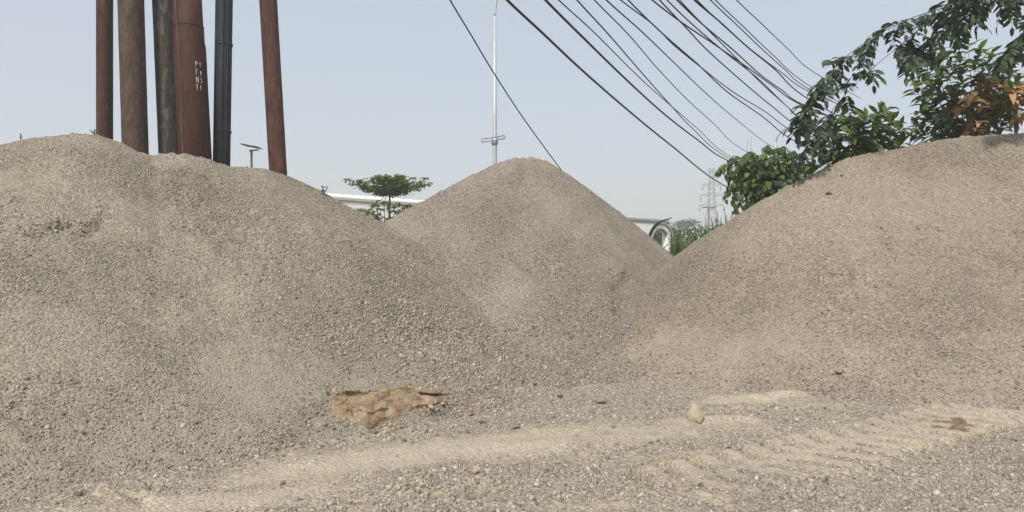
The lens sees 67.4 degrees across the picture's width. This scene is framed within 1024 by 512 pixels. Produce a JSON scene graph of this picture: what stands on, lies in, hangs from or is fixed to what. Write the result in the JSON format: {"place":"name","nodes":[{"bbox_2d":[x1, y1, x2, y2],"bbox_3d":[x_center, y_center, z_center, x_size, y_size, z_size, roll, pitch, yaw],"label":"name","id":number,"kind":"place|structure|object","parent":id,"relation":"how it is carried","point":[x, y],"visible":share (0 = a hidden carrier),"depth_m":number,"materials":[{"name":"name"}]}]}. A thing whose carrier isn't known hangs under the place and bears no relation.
{"place":"outdoors","nodes":[
{"label":"outdoors","id":0,"kind":"place"},
{"bbox_2d":[0,381,1023,511],"bbox_3d":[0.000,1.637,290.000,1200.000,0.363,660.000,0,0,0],"label":"ground","id":1,"kind":"structure","parent":0,"point":[989,419],"depth_m":5.95,"materials":[{"name":"grey gravel"}]},
{"bbox_2d":[96,0,112,139],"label":"steel pipe","id":2,"kind":"object","parent":1,"relation":"on","point":[104,68],"visible":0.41,"depth_m":17.25,"materials":[{"name":"brown metal"}]},
{"bbox_2d":[117,0,148,153],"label":"steel pipe","id":3,"kind":"object","parent":1,"relation":"on","point":[132,73],"visible":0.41,"depth_m":16.78,"materials":[{"name":"brown metal"}]},
{"bbox_2d":[152,0,177,154],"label":"steel pipe","id":4,"kind":"object","parent":1,"relation":"on","point":[162,11],"visible":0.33,"depth_m":17.39,"materials":[{"name":"grey metal"}]},
{"bbox_2d":[172,0,211,159],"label":"steel pipe","id":5,"kind":"object","parent":1,"relation":"on","point":[191,95],"visible":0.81,"depth_m":16.64,"materials":[{"name":"brown metal"}]},
{"bbox_2d":[213,0,232,165],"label":"steel pipe","id":6,"kind":"object","parent":1,"relation":"on","point":[222,132],"visible":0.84,"depth_m":17.15,"materials":[{"name":"grey metal"}]},
{"bbox_2d":[240,143,261,167],"bbox_3d":[-12.210,-1.820,36.000,0.800,6.840,0.700,0,0,0],"label":"solar lamp","id":7,"kind":"object","parent":1,"relation":"on","point":[251,155],"visible":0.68,"depth_m":35.95,"materials":[{"name":"grey metal"}]},
{"bbox_2d":[0,132,538,500],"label":"gravel pile","id":8,"kind":"object","parent":1,"relation":"on","point":[171,309],"visible":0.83,"depth_m":8.19,"materials":[{"name":"grey gravel"}]},
{"bbox_2d":[259,0,286,175],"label":"steel pipe","id":9,"kind":"object","parent":1,"relation":"on","point":[273,92],"visible":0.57,"depth_m":17.04,"materials":[{"name":"brown metal"}]},
{"bbox_2d":[342,174,432,216],"bbox_3d":[-4.848,-0.800,29.906,3.524,4.800,3.560,0,0,0],"label":"umbrella tree","id":10,"kind":"object","parent":1,"relation":"on","point":[393,186],"visible":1,"depth_m":29.53,"materials":[{"name":"green plant"}]},
{"bbox_2d":[364,198,411,222],"bbox_3d":[-4.748,-0.303,29.071,2.045,3.811,1.550,0,0,0],"label":"shrub","id":11,"kind":"object","parent":1,"relation":"on","point":[373,206],"visible":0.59,"depth_m":29.07,"materials":[{"name":"green plant"}]},
{"bbox_2d":[323,373,473,436],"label":"dirt patch","id":12,"kind":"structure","parent":1,"relation":"on","point":[378,408],"depth_m":7.43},
{"bbox_2d":[471,465,480,473],"bbox_3d":[-0.244,1.453,5.207,0.047,0.061,0.064,0,0,35],"label":"rock","id":13,"kind":"object","parent":1,"relation":"on","point":[476,469],"visible":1,"depth_m":5.20,"materials":[{"name":"beige stone"}]},
{"bbox_2d":[481,0,504,164],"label":"street lamp","id":14,"kind":"object","parent":1,"relation":"on","point":[494,140],"visible":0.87,"depth_m":22.95,"materials":[{"name":"metal"}]},
{"bbox_2d":[326,193,674,250],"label":"arched wall","id":15,"kind":"structure","parent":1,"relation":"on","point":[361,204],"depth_m":40.05,"materials":[{"name":"white paint"}]},
{"bbox_2d":[449,0,560,169],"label":"guy cable","id":16,"kind":"object","parent":1,"relation":"attached to","point":[498,79],"visible":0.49,"depth_m":14.53,"materials":[{"name":"metal"}]},
{"bbox_2d":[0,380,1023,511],"bbox_3d":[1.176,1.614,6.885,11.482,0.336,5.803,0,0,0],"label":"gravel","id":17,"kind":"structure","parent":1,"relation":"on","point":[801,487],"depth_m":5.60,"materials":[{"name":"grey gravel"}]},
{"bbox_2d":[384,157,673,387],"bbox_3d":[0.150,-0.159,15.043,11.220,3.813,12.886,0,0,0],"label":"gravel pile","id":18,"kind":"object","parent":1,"relation":"on","point":[547,267],"visible":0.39,"depth_m":12.63,"materials":[{"name":"gravel"}]},
{"bbox_2d":[596,399,606,403],"bbox_3d":[0.969,1.580,8.331,0.119,0.049,0.079,0,0,0],"label":"rock","id":19,"kind":"object","parent":1,"relation":"on","point":[600,401],"visible":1,"depth_m":8.31,"materials":[{"name":"beige stone"}]},
{"bbox_2d":[653,223,689,248],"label":"garden bush","id":20,"kind":"object","parent":1,"relation":"on","point":[656,237],"visible":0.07,"depth_m":61.41,"materials":[{"name":"green plant"}]},
{"bbox_2d":[670,218,703,238],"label":"flat top tree","id":21,"kind":"object","parent":1,"relation":"on","point":[682,222],"visible":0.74,"depth_m":169.36,"materials":[{"name":"plant"}]},
{"bbox_2d":[656,218,721,255],"bbox_3d":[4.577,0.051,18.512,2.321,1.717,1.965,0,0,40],"label":"tall grass","id":22,"kind":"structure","parent":1,"relation":"on","point":[682,247],"depth_m":18.43,"materials":[{"name":"green plant"}]},
{"bbox_2d":[686,403,703,422],"bbox_3d":[1.735,1.473,7.246,0.164,0.174,0.169,0,0,0],"label":"rock","id":23,"kind":"object","parent":1,"relation":"on","point":[695,413],"visible":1,"depth_m":7.21,"materials":[{"name":"beige stone"}]},
{"bbox_2d":[683,207,731,246],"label":"tall grass","id":24,"kind":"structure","parent":1,"relation":"on","point":[706,227],"depth_m":18.64,"materials":[{"name":"green plant"}]},
{"bbox_2d":[702,207,715,228],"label":"solar lamp","id":25,"kind":"object","parent":1,"relation":"on","point":[708,213],"visible":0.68,"depth_m":79.96,"materials":[{"name":"grey metal"}]},
{"bbox_2d":[699,167,723,228],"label":"power pylon","id":26,"kind":"object","parent":1,"relation":"on","point":[713,184],"visible":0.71,"depth_m":259.85,"materials":[{"name":"metal"}]},
{"bbox_2d":[774,119,819,166],"bbox_3d":[11.167,-1.869,30.000,1.867,6.938,0.250,0,0,0],"label":"street lamp","id":27,"kind":"object","parent":1,"relation":"on","point":[775,144],"visible":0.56,"depth_m":29.97,"materials":[{"name":"metal"}]},
{"bbox_2d":[621,133,1023,409],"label":"gravel pile","id":28,"kind":"object","parent":1,"relation":"on","point":[887,278],"visible":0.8,"depth_m":10.33,"materials":[{"name":"beige gravel"}]},
{"bbox_2d":[715,138,813,214],"bbox_3d":[5.099,-0.697,15.500,2.141,3.405,1.409,0,0,0],"label":"vine covered bush","id":29,"kind":"object","parent":28,"relation":"on","point":[757,179],"visible":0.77,"depth_m":15.26,"materials":[{"name":"green plant"}]},
{"bbox_2d":[803,101,915,176],"bbox_3d":[6.502,-1.962,14.371,1.920,2.018,1.371,0,0,0],"label":"rosette shrub","id":30,"kind":"object","parent":28,"relation":"on","point":[861,142],"visible":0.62,"depth_m":14.20,"materials":[{"name":"green plant"}]},
{"bbox_2d":[902,39,1023,144],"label":"browned shrub","id":31,"kind":"object","parent":28,"relation":"on","point":[985,116],"visible":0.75,"depth_m":13.81,"materials":[{"name":"green plant"}]},
{"bbox_2d":[783,0,1023,187],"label":"overhanging tree","id":32,"kind":"object","parent":1,"relation":"on","point":[1011,56],"visible":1,"depth_m":12.24,"materials":[{"name":"green plant"}]},
{"bbox_2d":[930,417,971,442],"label":"rock","id":33,"kind":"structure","parent":1,"relation":"on","point":[961,422],"depth_m":7.09,"materials":[{"name":"brown stone"}]},
{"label":"utility pole","id":34,"kind":"object","parent":1,"relation":"on","visible":0},
{"bbox_2d":[506,0,748,197],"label":"power cable","id":35,"kind":"object","parent":34,"relation":"attached to","point":[561,50],"visible":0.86,"depth_m":14.61,"materials":[{"name":"rubber"}]},
{"bbox_2d":[544,0,726,160],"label":"power cable","id":36,"kind":"object","parent":34,"relation":"attached to","point":[588,42],"visible":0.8,"depth_m":14.39,"materials":[{"name":"rubber"}]},
{"bbox_2d":[558,0,730,156],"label":"power cable","id":37,"kind":"object","parent":34,"relation":"attached to","point":[628,66],"visible":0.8,"depth_m":14.24,"materials":[{"name":"rubber"}]},
{"bbox_2d":[576,0,729,158],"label":"power cable","id":38,"kind":"object","parent":34,"relation":"attached to","point":[587,11],"visible":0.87,"depth_m":14.31,"materials":[{"name":"rubber"}]},
{"bbox_2d":[594,0,745,151],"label":"power cable","id":39,"kind":"object","parent":34,"relation":"attached to","point":[655,65],"visible":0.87,"depth_m":14.46,"materials":[{"name":"rubber"}]},
{"bbox_2d":[606,0,772,146],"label":"power cable","id":40,"kind":"object","parent":34,"relation":"attached to","point":[613,6],"visible":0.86,"depth_m":15.13,"materials":[{"name":"rubber"}]},
{"bbox_3d":[10.900,-1.420,24.000,0.273,6.040,0.280,0,0,0],"label":"utility pole","id":41,"kind":"object","parent":1,"relation":"on","visible":0},
{"bbox_2d":[628,0,805,146],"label":"power cable","id":42,"kind":"object","parent":41,"relation":"attached to","point":[637,9],"visible":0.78,"depth_m":13.21,"materials":[{"name":"rubber"}]},
{"bbox_2d":[620,0,830,148],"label":"power cable","id":43,"kind":"object","parent":41,"relation":"attached to","point":[704,69],"visible":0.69,"depth_m":14.06,"materials":[{"name":"rubber"}]},
{"bbox_2d":[659,0,812,134],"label":"power cable","id":44,"kind":"object","parent":41,"relation":"attached to","point":[668,9],"visible":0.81,"depth_m":13.22,"materials":[{"name":"rubber"}]},
{"bbox_2d":[651,0,836,119],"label":"power cable","id":45,"kind":"object","parent":41,"relation":"attached to","point":[656,3],"visible":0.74,"depth_m":13.83,"materials":[{"name":"rubber"}]},
{"bbox_2d":[667,0,849,141],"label":"power cable","id":46,"kind":"object","parent":41,"relation":"attached to","point":[720,48],"visible":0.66,"depth_m":12.89,"materials":[{"name":"rubber"}]},
{"bbox_2d":[676,0,843,121],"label":"power cable","id":47,"kind":"object","parent":41,"relation":"attached to","point":[681,4],"visible":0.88,"depth_m":13.86,"materials":[{"name":"rubber"}]},
{"bbox_2d":[679,0,849,143],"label":"power cable","id":48,"kind":"object","parent":41,"relation":"attached to","point":[733,54],"visible":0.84,"depth_m":13.04,"materials":[{"name":"rubber"}]},
{"bbox_2d":[696,0,835,103],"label":"power cable","id":49,"kind":"object","parent":41,"relation":"attached to","point":[755,52],"visible":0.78,"depth_m":14.95,"materials":[{"name":"rubber"}]},
{"bbox_2d":[694,0,843,118],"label":"power cable","id":50,"kind":"object","parent":41,"relation":"attached to","point":[732,33],"visible":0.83,"depth_m":13.85,"materials":[{"name":"rubber"}]},
{"bbox_2d":[710,0,858,114],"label":"power cable","id":51,"kind":"object","parent":41,"relation":"attached to","point":[760,47],"visible":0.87,"depth_m":13.45,"materials":[{"name":"rubber"}]},
{"bbox_2d":[715,0,854,109],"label":"power cable","id":52,"kind":"object","parent":41,"relation":"attached to","point":[763,45],"visible":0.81,"depth_m":13.44,"materials":[{"name":"rubber"}]},
{"bbox_2d":[736,0,860,98],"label":"power cable","id":53,"kind":"object","parent":41,"relation":"attached to","point":[782,43],"visible":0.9,"depth_m":13.70,"materials":[{"name":"rubber"}]},
{"bbox_2d":[0,0,1023,245],"label":"sky","id":54,"kind":"structure","parent":0,"point":[370,88],"materials":[{"name":"blue"}]},
{"bbox_2d":[648,217,671,235],"bbox_3d":[3.120,-0.512,16.397,0.597,0.630,0.058,0,0,0],"label":"arch","id":55,"kind":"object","parent":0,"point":[653,228],"visible":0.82,"depth_m":16.38,"materials":[{"name":"grey metal"}]}
]}

